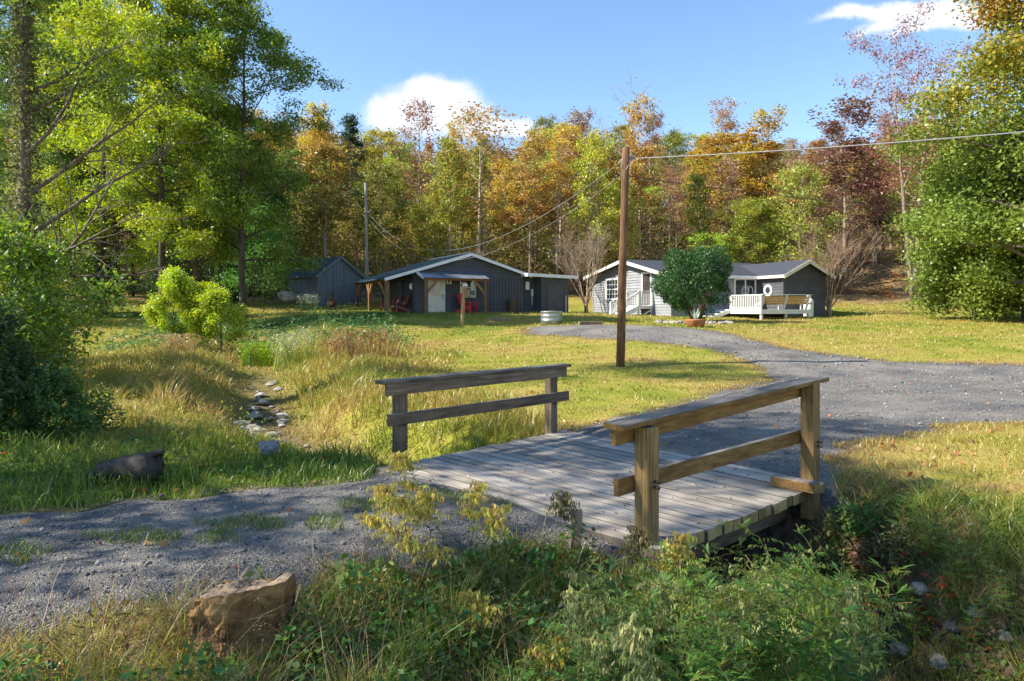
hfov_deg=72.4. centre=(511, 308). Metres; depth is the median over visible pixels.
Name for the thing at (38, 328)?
bush
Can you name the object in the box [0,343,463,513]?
bank grass
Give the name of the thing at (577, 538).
survey stake
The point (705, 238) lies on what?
woodland tree
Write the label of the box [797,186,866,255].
woodland tree
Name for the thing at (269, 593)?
foreground rock
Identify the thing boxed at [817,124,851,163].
woodland tree
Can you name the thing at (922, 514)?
mugwort
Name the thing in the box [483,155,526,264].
woodland tree
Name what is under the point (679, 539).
goldenrod
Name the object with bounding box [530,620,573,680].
mugwort
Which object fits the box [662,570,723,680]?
mugwort
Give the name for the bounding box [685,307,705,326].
terracotta pot
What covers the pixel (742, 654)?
mugwort
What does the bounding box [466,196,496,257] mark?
woodland tree
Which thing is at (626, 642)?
mugwort
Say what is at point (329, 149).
woodland tree
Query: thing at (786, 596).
mugwort
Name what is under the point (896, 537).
bank bush
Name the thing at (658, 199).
woodland tree
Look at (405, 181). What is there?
woodland tree
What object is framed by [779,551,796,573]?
mugwort
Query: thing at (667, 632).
mugwort
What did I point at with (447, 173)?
woodland tree
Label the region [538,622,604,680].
mugwort
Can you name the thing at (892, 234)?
woodland tree
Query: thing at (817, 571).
mugwort
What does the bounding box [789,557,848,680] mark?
mugwort
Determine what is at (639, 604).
mugwort
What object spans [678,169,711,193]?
woodland tree
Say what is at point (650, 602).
mugwort
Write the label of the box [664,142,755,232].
woodland tree
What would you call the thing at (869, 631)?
mugwort
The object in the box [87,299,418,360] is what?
ditch weeds
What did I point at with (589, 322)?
landscape timber
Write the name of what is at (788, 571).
mugwort
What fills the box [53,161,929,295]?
thicket
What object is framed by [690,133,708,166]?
woodland tree
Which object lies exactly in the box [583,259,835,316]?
house
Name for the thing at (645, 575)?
mugwort
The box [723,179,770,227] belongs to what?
woodland tree
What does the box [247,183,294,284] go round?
woodland tree
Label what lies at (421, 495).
goldenrod
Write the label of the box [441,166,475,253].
woodland tree
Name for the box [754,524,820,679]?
mugwort
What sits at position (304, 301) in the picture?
white aster
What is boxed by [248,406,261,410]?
creek stone
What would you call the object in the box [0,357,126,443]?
bush
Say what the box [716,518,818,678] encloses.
mugwort
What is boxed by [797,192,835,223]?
woodland tree
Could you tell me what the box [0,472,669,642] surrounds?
gravel driveway
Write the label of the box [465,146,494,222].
woodland tree
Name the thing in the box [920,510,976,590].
mugwort
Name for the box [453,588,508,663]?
goldenrod
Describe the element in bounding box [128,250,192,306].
shrub
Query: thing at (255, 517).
track grass
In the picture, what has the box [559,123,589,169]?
woodland tree
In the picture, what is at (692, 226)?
woodland tree
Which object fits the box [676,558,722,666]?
mugwort
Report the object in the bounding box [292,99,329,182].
woodland tree
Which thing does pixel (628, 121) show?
woodland tree
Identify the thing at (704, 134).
woodland tree
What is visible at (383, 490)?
goldenrod
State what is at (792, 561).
mugwort
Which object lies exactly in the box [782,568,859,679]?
mugwort
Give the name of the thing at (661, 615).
mugwort
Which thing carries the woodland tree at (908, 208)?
on the ground at (784, 532)
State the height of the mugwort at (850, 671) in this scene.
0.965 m
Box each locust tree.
[0,0,177,317]
[47,0,258,330]
[91,11,277,284]
[128,0,350,327]
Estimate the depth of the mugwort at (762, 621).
3.50 m
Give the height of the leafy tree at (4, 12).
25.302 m
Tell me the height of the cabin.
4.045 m
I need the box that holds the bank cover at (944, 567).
[736,463,1023,680]
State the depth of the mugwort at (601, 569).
4.00 m
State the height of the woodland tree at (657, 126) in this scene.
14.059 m
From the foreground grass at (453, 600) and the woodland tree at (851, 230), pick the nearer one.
the foreground grass at (453, 600)
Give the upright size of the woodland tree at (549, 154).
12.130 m
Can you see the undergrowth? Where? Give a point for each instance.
(265, 294)
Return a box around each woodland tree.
[0,107,41,213]
[43,113,179,231]
[168,213,207,279]
[245,211,275,290]
[246,107,264,139]
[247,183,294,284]
[256,145,346,273]
[273,131,299,154]
[285,153,304,184]
[290,137,361,257]
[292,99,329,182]
[298,113,345,242]
[308,161,345,257]
[331,113,385,232]
[348,158,412,271]
[353,126,415,208]
[353,200,384,269]
[376,157,421,239]
[380,145,409,194]
[384,96,442,259]
[399,141,422,187]
[404,202,427,259]
[412,195,454,258]
[418,142,437,214]
[420,131,475,253]
[427,156,466,194]
[430,101,539,254]
[437,171,486,246]
[438,116,468,240]
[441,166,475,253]
[461,195,510,257]
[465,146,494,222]
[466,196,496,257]
[471,135,496,191]
[477,182,508,214]
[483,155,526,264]
[495,150,520,183]
[495,208,516,264]
[505,129,554,272]
[512,138,543,214]
[512,178,568,260]
[522,125,562,229]
[526,113,560,153]
[530,127,579,228]
[533,131,585,274]
[535,121,592,274]
[556,106,613,287]
[557,106,598,258]
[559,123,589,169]
[562,127,620,298]
[592,190,608,219]
[596,177,647,260]
[600,159,620,185]
[604,123,638,159]
[606,68,655,239]
[612,191,630,256]
[614,90,671,259]
[627,191,683,257]
[636,130,665,192]
[637,166,672,203]
[637,184,664,217]
[640,110,665,168]
[645,223,679,245]
[649,119,688,250]
[651,127,695,202]
[653,149,668,188]
[658,168,686,202]
[659,163,694,252]
[660,160,684,197]
[662,132,692,167]
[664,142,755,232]
[673,201,701,246]
[674,170,719,245]
[674,191,698,240]
[675,123,785,227]
[678,150,712,189]
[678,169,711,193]
[684,231,742,262]
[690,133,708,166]
[692,176,719,246]
[693,133,709,150]
[703,157,745,239]
[706,96,745,162]
[713,199,769,261]
[717,195,797,263]
[720,196,773,262]
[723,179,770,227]
[733,103,792,262]
[749,167,808,257]
[755,138,798,191]
[762,160,850,271]
[770,146,790,194]
[785,137,808,193]
[790,197,811,233]
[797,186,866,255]
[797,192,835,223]
[801,197,837,258]
[803,137,834,183]
[807,91,890,285]
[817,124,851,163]
[824,166,848,223]
[827,171,855,244]
[828,128,850,229]
[829,139,867,214]
[835,216,859,251]
[846,186,901,267]
[850,177,901,230]
[851,148,906,279]
[853,167,913,254]
[857,141,877,175]
[871,139,930,264]
[875,110,899,216]
[895,142,930,205]
[898,180,930,247]
[907,94,973,238]
[908,145,944,182]
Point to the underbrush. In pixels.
(867, 262)
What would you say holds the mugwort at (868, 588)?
on the ground at (784, 532)
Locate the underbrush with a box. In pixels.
[128,220,921,297]
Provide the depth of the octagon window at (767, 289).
41.74 m
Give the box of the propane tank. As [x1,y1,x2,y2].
[803,295,813,316]
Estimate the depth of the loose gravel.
6.82 m
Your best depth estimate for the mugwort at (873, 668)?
4.44 m
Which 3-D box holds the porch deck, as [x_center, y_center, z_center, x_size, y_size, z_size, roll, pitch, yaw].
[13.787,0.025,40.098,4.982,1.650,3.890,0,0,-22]
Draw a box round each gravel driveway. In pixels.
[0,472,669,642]
[527,325,1023,516]
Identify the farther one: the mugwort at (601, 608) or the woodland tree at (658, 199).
the woodland tree at (658, 199)
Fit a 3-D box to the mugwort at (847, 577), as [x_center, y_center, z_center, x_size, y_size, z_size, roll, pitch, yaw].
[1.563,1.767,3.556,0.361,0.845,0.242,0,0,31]
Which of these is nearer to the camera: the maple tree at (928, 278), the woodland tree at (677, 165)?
the maple tree at (928, 278)
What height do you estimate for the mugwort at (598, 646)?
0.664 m
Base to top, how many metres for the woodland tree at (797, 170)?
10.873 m
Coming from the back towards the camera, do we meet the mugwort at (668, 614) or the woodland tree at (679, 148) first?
the woodland tree at (679, 148)
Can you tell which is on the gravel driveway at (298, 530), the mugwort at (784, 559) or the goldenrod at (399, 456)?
the goldenrod at (399, 456)
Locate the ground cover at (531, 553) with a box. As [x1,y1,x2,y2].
[0,523,1023,680]
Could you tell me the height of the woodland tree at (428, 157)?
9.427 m
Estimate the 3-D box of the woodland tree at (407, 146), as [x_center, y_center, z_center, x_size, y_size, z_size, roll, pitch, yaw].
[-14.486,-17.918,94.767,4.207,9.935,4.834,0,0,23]
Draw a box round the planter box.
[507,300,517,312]
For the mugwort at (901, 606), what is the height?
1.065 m
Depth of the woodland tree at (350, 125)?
74.70 m
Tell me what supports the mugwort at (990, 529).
on the ground at (784, 532)
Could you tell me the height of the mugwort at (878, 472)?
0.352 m
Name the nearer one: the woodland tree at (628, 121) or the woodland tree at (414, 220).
the woodland tree at (414, 220)
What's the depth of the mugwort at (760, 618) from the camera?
2.87 m
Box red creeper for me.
[847,538,992,650]
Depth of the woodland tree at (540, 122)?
87.50 m
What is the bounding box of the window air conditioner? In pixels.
[467,290,475,295]
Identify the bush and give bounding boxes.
[0,203,132,351]
[0,211,141,377]
[0,296,74,441]
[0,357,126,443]
[648,244,735,318]
[813,533,866,580]
[819,499,868,542]
[832,489,888,537]
[837,527,893,574]
[859,513,931,567]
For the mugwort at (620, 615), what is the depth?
3.07 m
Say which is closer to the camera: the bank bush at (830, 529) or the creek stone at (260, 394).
the bank bush at (830, 529)
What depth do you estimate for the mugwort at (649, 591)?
3.77 m
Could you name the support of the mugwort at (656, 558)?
on the ground at (784, 532)
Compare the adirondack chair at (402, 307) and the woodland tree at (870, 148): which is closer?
the adirondack chair at (402, 307)
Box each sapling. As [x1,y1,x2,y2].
[0,202,100,310]
[63,246,137,313]
[137,265,252,351]
[208,199,307,307]
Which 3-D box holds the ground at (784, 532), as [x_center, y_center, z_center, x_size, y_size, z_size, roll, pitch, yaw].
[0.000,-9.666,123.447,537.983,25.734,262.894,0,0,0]
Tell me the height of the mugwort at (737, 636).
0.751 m
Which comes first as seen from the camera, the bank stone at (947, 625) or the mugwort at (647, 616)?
the mugwort at (647, 616)
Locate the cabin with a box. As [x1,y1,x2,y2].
[352,251,577,313]
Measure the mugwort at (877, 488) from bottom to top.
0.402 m
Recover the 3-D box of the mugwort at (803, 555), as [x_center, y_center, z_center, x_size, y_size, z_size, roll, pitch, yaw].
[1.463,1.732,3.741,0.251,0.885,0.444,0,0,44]
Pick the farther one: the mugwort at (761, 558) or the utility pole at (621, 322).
the utility pole at (621, 322)
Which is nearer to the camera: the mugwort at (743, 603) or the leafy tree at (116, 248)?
the mugwort at (743, 603)
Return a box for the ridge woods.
[172,107,1013,210]
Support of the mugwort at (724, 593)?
on the ground at (784, 532)
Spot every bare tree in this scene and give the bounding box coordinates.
[547,218,610,312]
[779,220,886,315]
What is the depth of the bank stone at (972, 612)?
5.32 m
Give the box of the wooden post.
[460,284,467,325]
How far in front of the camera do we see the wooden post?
32.24 m
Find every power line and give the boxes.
[369,164,617,250]
[372,176,619,260]
[629,176,952,207]
[635,131,1023,158]
[745,198,931,214]
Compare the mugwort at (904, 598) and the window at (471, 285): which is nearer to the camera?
the mugwort at (904, 598)
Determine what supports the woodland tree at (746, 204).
on the ground at (784, 532)
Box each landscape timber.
[485,318,510,320]
[578,321,602,324]
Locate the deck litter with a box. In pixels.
[422,432,799,530]
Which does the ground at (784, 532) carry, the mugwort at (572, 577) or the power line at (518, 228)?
the mugwort at (572, 577)
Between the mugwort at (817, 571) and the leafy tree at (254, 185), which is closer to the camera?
the mugwort at (817, 571)
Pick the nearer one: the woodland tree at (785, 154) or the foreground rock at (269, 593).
the foreground rock at (269, 593)
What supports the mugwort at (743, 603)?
on the ground at (784, 532)
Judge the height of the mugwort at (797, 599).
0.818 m
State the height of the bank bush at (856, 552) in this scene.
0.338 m
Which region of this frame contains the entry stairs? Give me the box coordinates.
[610,291,652,314]
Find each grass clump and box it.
[25,618,116,671]
[66,605,154,660]
[123,597,189,649]
[270,546,366,598]
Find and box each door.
[396,278,404,305]
[430,280,443,311]
[547,283,561,310]
[643,274,649,304]
[734,278,755,308]
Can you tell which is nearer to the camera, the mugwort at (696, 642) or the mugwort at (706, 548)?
the mugwort at (696, 642)
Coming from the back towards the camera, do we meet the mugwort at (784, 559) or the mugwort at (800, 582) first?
the mugwort at (784, 559)
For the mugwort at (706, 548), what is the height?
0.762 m
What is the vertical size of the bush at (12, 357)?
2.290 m
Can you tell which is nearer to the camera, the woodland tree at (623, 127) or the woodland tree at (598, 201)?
the woodland tree at (598, 201)
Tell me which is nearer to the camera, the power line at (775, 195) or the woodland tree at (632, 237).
the power line at (775, 195)
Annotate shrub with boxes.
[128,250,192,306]
[192,258,256,305]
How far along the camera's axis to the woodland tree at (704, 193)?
67.42 m
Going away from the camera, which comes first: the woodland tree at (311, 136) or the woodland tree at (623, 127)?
the woodland tree at (311, 136)
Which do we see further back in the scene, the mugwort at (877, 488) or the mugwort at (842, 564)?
the mugwort at (877, 488)
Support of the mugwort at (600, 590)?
on the ground at (784, 532)
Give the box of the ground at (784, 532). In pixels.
[0,206,1023,680]
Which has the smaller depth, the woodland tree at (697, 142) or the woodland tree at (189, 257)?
the woodland tree at (189, 257)
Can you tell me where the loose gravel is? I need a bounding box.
[0,327,1023,646]
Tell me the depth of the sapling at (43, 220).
34.04 m
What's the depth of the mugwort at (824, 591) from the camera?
3.05 m
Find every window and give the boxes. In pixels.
[460,281,475,297]
[605,278,617,299]
[764,285,771,295]
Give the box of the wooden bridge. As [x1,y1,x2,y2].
[375,363,828,569]
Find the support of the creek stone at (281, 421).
on the ground at (784, 532)
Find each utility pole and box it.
[364,183,369,303]
[616,147,634,366]
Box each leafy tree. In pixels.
[0,0,128,212]
[0,0,145,295]
[0,17,119,232]
[31,0,186,300]
[84,115,186,295]
[168,113,269,266]
[215,150,291,295]
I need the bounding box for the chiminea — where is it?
[327,292,336,309]
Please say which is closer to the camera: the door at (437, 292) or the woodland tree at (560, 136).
the door at (437, 292)
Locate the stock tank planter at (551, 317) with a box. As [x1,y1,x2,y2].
[540,311,562,324]
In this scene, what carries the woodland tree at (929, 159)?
on the ground at (784, 532)
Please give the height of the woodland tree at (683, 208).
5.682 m
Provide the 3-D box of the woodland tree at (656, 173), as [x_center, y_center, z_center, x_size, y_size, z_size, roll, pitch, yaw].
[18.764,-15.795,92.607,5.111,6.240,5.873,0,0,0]
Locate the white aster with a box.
[296,293,322,310]
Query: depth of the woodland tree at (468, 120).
56.53 m
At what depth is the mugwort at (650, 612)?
3.17 m
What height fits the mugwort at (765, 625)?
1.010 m
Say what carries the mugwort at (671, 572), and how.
on the ground at (784, 532)
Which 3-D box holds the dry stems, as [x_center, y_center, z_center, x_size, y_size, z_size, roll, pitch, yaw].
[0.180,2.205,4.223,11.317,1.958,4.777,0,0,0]
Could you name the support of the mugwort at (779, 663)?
on the ground at (784, 532)
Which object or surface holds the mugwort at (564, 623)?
on the ground at (784, 532)
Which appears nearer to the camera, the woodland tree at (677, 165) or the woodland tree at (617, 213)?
the woodland tree at (617, 213)
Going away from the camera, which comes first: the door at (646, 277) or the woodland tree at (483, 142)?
the door at (646, 277)
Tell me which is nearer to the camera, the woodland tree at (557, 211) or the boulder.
the boulder
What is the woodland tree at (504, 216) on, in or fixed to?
on the ground at (784, 532)
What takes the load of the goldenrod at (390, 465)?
on the gravel driveway at (298, 530)
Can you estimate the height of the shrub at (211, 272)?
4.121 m
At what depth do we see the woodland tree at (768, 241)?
56.60 m
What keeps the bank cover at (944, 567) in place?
on the ground at (784, 532)
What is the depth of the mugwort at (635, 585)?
4.44 m
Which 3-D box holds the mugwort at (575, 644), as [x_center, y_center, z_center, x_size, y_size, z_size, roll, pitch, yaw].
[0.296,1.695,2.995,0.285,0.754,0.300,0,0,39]
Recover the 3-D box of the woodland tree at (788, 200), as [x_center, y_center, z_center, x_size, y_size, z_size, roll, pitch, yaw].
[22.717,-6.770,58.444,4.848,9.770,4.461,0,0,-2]
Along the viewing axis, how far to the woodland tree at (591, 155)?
53.67 m
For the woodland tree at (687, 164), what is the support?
on the ground at (784, 532)
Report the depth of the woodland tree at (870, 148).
89.13 m
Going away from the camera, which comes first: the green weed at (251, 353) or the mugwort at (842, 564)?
the mugwort at (842, 564)
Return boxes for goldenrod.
[353,510,427,572]
[366,483,419,539]
[375,492,441,561]
[383,455,409,478]
[387,450,425,485]
[392,479,450,570]
[393,537,464,581]
[451,481,492,564]
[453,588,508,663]
[468,504,512,572]
[518,633,579,677]
[544,490,582,561]
[611,524,658,599]
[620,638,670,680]
[642,530,698,581]
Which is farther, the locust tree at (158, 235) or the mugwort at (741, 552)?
the locust tree at (158, 235)
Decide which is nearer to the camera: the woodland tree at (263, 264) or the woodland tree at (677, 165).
the woodland tree at (263, 264)
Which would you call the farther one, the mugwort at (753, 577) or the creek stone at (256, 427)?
the creek stone at (256, 427)
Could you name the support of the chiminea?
on the ground at (784, 532)
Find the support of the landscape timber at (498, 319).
on the ground at (784, 532)
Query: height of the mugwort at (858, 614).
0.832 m
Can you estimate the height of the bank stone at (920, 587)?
0.112 m
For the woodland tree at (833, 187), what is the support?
on the ground at (784, 532)
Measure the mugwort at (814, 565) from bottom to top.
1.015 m
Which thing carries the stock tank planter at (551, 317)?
on the ground at (784, 532)
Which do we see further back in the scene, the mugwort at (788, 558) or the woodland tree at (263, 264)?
the woodland tree at (263, 264)
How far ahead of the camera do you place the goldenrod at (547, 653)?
3.74 m
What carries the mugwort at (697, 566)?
on the ground at (784, 532)
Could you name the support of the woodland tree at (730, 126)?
on the ground at (784, 532)
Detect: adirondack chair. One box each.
[380,294,394,310]
[390,294,410,311]
[390,295,401,311]
[455,293,476,312]
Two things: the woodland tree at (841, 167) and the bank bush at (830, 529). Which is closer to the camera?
the bank bush at (830, 529)
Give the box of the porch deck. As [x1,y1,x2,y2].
[710,294,811,319]
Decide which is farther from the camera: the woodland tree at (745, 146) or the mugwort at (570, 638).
the woodland tree at (745, 146)
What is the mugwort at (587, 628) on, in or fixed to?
on the ground at (784, 532)
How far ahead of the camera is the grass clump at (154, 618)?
3.65 m
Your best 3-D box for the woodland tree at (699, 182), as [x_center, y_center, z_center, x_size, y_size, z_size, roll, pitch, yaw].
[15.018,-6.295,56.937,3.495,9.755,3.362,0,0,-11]
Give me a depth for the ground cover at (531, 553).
4.00 m
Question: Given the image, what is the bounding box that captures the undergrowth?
[57,217,836,297]
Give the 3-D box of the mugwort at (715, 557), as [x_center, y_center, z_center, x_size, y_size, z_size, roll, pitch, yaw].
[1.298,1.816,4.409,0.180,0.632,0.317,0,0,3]
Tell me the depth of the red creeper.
5.58 m
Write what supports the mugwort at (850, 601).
on the ground at (784, 532)
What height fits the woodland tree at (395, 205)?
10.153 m
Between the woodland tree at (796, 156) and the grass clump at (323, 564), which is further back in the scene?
the woodland tree at (796, 156)
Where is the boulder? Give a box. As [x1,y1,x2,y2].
[277,291,297,302]
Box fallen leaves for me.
[2,304,1020,680]
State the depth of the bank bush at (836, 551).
6.15 m
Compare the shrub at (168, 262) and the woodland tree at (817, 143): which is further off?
the woodland tree at (817, 143)
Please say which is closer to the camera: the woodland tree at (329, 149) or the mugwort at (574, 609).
the mugwort at (574, 609)
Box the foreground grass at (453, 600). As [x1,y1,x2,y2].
[0,507,1023,680]
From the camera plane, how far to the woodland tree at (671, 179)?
87.04 m
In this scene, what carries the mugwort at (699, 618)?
on the ground at (784, 532)
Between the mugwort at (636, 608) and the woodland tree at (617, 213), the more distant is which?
the woodland tree at (617, 213)
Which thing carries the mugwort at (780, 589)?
on the ground at (784, 532)
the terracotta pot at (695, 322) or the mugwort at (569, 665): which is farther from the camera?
the terracotta pot at (695, 322)
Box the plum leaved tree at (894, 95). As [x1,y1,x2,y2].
[833,1,977,301]
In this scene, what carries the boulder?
on the ground at (784, 532)
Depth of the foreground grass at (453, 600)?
3.93 m
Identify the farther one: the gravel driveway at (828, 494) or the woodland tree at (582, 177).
the woodland tree at (582, 177)
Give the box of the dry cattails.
[318,326,407,360]
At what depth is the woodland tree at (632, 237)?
53.93 m
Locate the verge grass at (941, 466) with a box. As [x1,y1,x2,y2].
[798,418,1023,637]
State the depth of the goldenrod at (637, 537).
4.58 m
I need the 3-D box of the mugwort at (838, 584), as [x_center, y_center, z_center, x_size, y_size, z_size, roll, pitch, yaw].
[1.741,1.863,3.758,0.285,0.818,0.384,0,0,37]
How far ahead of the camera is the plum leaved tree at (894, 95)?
49.50 m
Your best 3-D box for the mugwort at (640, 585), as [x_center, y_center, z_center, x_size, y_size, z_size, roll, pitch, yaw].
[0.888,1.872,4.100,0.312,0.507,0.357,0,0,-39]
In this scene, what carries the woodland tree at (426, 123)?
on the ground at (784, 532)
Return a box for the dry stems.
[0,464,1023,680]
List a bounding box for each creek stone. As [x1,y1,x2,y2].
[234,420,250,425]
[240,424,267,431]
[246,413,262,418]
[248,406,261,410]
[254,392,265,396]
[257,399,268,404]
[265,381,277,385]
[276,412,288,417]
[276,418,289,423]
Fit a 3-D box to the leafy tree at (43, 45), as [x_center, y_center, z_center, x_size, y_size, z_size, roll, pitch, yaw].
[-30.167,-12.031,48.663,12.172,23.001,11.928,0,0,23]
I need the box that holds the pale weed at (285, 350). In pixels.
[263,325,321,371]
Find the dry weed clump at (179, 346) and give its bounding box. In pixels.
[150,333,200,354]
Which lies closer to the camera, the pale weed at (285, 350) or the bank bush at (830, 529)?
the bank bush at (830, 529)
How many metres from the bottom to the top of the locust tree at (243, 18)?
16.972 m
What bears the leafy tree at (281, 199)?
on the ground at (784, 532)
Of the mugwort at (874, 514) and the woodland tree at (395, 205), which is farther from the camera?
the woodland tree at (395, 205)
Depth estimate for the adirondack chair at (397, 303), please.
40.64 m
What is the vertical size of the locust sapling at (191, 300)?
3.146 m
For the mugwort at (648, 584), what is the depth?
4.14 m
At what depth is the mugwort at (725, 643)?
3.21 m
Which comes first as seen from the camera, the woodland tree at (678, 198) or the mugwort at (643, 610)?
the mugwort at (643, 610)
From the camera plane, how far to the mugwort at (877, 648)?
3.15 m
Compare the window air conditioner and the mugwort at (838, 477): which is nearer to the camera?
the mugwort at (838, 477)
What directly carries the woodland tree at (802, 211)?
on the ground at (784, 532)
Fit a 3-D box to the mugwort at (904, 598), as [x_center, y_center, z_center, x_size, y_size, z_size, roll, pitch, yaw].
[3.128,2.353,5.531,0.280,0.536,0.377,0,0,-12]
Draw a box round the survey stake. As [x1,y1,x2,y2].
[570,508,582,558]
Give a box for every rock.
[82,448,164,483]
[188,572,299,666]
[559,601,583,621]
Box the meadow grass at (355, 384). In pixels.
[0,321,561,501]
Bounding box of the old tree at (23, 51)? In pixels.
[0,0,213,363]
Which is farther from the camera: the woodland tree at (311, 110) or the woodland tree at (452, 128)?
the woodland tree at (311, 110)
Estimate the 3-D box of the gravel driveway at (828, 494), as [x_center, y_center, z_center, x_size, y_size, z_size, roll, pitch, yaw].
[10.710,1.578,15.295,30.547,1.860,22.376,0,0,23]
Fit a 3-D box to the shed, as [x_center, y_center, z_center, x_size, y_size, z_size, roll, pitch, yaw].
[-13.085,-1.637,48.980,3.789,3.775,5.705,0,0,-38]
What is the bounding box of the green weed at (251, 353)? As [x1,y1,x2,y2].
[233,339,278,366]
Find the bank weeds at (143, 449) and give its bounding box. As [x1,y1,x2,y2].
[0,376,307,490]
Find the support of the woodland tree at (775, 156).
on the ground at (784, 532)
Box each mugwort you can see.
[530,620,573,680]
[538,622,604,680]
[544,616,601,680]
[544,671,565,680]
[549,613,591,670]
[551,609,586,678]
[553,584,617,669]
[560,566,627,603]
[560,646,583,680]
[563,617,581,671]
[568,631,631,680]
[571,596,617,668]
[572,576,623,679]
[573,611,622,680]
[578,589,600,680]
[584,555,649,680]
[584,571,643,679]
[587,555,637,619]
[589,565,619,651]
[592,611,679,680]
[596,598,647,680]
[606,593,669,680]
[606,596,659,674]
[608,607,675,675]
[614,581,651,669]
[619,578,674,680]
[623,556,687,676]
[626,563,680,680]
[627,593,661,649]
[627,598,662,632]
[628,575,649,600]
[629,567,676,663]
[632,572,662,635]
[633,581,681,621]
[636,572,745,680]
[638,577,702,680]
[641,546,673,574]
[646,597,690,658]
[648,569,676,678]
[654,540,689,581]
[654,571,689,679]
[658,576,732,680]
[659,559,737,680]
[660,579,780,680]
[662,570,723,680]
[663,557,694,670]
[666,569,705,678]
[670,564,697,680]
[671,587,734,680]
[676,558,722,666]
[676,572,722,667]
[678,586,741,680]
[680,544,704,593]
[681,587,789,680]
[687,543,725,638]
[688,576,748,679]
[692,565,721,601]
[696,610,767,680]
[705,587,781,680]
[709,543,729,583]
[711,581,780,674]
[712,560,729,583]
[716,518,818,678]
[716,607,784,680]
[718,578,785,680]
[719,563,742,581]
[719,616,775,680]
[721,583,831,680]
[726,536,756,589]
[728,563,820,680]
[729,563,814,679]
[734,555,794,638]
[734,583,800,680]
[747,561,870,680]
[749,544,804,583]
[749,556,807,669]
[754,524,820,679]
[754,586,852,680]
[755,570,863,680]
[757,565,803,618]
[757,578,835,679]
[760,569,848,680]
[765,607,859,680]
[768,543,815,671]
[770,552,794,636]
[770,569,819,672]
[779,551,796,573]
[780,582,816,659]
[781,568,814,677]
[781,577,869,680]
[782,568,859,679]
[783,553,814,591]
[785,569,845,678]
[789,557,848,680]
[794,578,853,680]
[799,554,840,592]
[800,565,873,680]
[802,546,829,592]
[812,605,887,680]
[813,572,859,678]
[814,585,865,665]
[814,591,912,680]
[815,560,855,597]
[815,612,865,680]
[820,454,853,498]
[820,572,851,670]
[822,577,871,593]
[832,577,861,638]
[838,616,902,680]
[839,562,862,591]
[840,557,913,676]
[849,581,894,658]
[849,608,886,680]
[854,596,913,680]
[858,494,893,541]
[863,481,887,514]
[864,650,889,680]
[868,457,887,490]
[880,565,933,641]
[886,477,934,534]
[895,491,945,561]
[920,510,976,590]
[948,584,1016,655]
[967,492,1009,567]
[968,539,1020,626]
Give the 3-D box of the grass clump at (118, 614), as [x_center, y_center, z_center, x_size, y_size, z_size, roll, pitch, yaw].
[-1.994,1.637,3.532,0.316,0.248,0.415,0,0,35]
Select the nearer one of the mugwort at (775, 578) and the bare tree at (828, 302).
the mugwort at (775, 578)
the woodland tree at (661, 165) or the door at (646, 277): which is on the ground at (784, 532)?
the woodland tree at (661, 165)
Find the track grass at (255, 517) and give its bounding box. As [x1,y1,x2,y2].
[0,484,522,565]
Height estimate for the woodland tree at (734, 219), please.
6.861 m
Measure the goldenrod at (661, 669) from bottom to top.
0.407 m
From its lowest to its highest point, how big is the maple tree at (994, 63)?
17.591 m
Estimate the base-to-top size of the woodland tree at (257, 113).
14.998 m
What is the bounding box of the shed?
[287,256,366,305]
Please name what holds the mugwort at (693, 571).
on the ground at (784, 532)
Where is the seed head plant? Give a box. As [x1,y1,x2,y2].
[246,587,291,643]
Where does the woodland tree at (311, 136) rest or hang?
on the ground at (784, 532)
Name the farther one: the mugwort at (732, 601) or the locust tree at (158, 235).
the locust tree at (158, 235)
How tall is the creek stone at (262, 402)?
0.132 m
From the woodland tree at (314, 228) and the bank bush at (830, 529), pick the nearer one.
the bank bush at (830, 529)
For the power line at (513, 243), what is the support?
attached to the utility pole at (621, 322)
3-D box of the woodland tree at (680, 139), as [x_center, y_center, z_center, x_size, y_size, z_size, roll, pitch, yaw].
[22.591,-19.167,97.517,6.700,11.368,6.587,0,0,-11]
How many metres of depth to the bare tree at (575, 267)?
46.64 m
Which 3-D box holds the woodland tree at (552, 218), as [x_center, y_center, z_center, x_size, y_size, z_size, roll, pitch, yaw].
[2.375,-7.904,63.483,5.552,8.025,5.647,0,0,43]
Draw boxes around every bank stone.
[890,641,909,656]
[908,581,930,596]
[929,652,948,670]
[942,620,959,634]
[967,606,984,618]
[998,629,1013,642]
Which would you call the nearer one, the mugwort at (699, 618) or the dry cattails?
the mugwort at (699, 618)
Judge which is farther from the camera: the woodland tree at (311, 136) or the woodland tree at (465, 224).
the woodland tree at (311, 136)
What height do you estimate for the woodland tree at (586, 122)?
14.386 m
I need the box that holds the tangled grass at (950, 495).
[742,452,1023,680]
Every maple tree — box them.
[869,0,1023,301]
[882,130,1023,320]
[910,119,1023,322]
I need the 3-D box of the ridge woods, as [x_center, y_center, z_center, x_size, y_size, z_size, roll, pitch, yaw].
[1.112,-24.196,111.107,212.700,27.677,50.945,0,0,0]
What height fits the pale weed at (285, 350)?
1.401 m
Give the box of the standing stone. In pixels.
[259,440,279,456]
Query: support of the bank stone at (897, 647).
on the ground at (784, 532)
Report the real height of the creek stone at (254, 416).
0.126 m
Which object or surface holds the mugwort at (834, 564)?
on the ground at (784, 532)
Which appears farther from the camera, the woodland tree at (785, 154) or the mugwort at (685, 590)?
the woodland tree at (785, 154)
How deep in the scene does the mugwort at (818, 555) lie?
4.51 m
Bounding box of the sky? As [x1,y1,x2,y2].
[0,0,1023,207]
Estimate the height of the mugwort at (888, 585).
1.233 m

